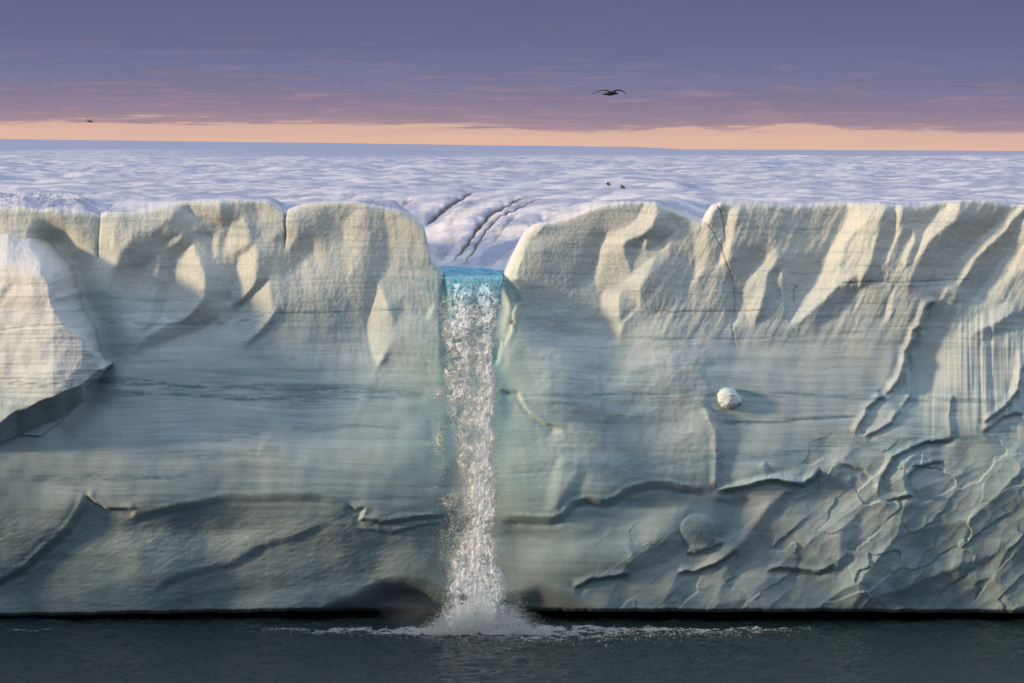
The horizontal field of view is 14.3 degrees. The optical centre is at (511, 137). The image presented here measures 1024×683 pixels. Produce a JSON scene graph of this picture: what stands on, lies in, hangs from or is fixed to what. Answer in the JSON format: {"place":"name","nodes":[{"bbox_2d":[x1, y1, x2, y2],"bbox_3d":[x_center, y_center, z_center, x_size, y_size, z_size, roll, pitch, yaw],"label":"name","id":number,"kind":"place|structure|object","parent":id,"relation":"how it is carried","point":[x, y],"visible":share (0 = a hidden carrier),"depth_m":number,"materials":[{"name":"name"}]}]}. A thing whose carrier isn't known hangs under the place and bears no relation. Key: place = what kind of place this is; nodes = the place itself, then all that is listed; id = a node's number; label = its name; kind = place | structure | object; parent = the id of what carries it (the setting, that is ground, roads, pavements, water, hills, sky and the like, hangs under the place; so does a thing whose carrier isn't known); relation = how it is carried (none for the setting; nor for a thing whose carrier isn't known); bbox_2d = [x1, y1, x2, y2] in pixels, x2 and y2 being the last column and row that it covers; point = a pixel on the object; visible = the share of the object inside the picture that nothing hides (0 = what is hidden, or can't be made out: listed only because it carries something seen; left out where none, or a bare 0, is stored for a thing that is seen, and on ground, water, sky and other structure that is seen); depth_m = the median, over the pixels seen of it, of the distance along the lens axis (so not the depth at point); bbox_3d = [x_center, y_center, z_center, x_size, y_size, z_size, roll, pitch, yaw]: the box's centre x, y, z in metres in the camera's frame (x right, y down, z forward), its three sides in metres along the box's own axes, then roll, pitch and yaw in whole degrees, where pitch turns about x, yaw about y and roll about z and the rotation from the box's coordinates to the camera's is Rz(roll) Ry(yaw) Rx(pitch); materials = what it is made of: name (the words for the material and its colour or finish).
{"place":"outdoors","nodes":[
{"label":"outdoors","id":0,"kind":"place"},
{"bbox_2d":[0,199,1023,616],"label":"ice cliff","id":1,"kind":"structure","parent":0,"point":[240,427],"depth_m":250.19,"materials":[{"name":"white ice"}]},
{"bbox_2d":[0,234,112,443],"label":"ice buttress","id":2,"kind":"structure","parent":1,"relation":"attached to","point":[55,364],"depth_m":246.73,"materials":[{"name":"white ice"}]},
{"bbox_2d":[387,273,575,635],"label":"waterfall","id":3,"kind":"structure","parent":1,"relation":"attached to","point":[473,300],"depth_m":247.24,"materials":[{"name":"white liquid"}]},
{"bbox_2d":[0,139,1023,279],"bbox_3d":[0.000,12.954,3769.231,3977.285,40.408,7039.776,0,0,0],"label":"ice cap","id":4,"kind":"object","parent":1,"relation":"on","point":[480,206],"visible":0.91,"depth_m":357.80,"materials":[{"name":"white snow"}]},
{"bbox_2d":[439,266,503,274],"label":"meltwater stream","id":5,"kind":"structure","parent":4,"relation":"on","point":[458,270],"depth_m":255.36,"materials":[{"name":"blue liquid"}]},
{"bbox_2d":[717,388,741,408],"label":"ice block","id":6,"kind":"object","parent":1,"relation":"attached to","point":[729,398],"depth_m":249.24,"materials":[{"name":"white ice"}]},
{"bbox_2d":[0,610,1023,682],"bbox_3d":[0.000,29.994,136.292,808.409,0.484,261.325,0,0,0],"label":"sea","id":7,"kind":"structure","parent":0,"point":[835,647],"depth_m":239.75,"materials":[{"name":"grey liquid"}]},
{"bbox_2d":[15,624,814,651],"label":"sea foam","id":8,"kind":"object","parent":7,"relation":"on","point":[401,630],"visible":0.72,"depth_m":248.45,"materials":[{"name":"liquid"}]},
{"bbox_2d":[593,89,625,95],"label":"flying seabird","id":9,"kind":"object","parent":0,"point":[609,93],"visible":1,"depth_m":107.96,"materials":[{"name":"black"}]}
]}

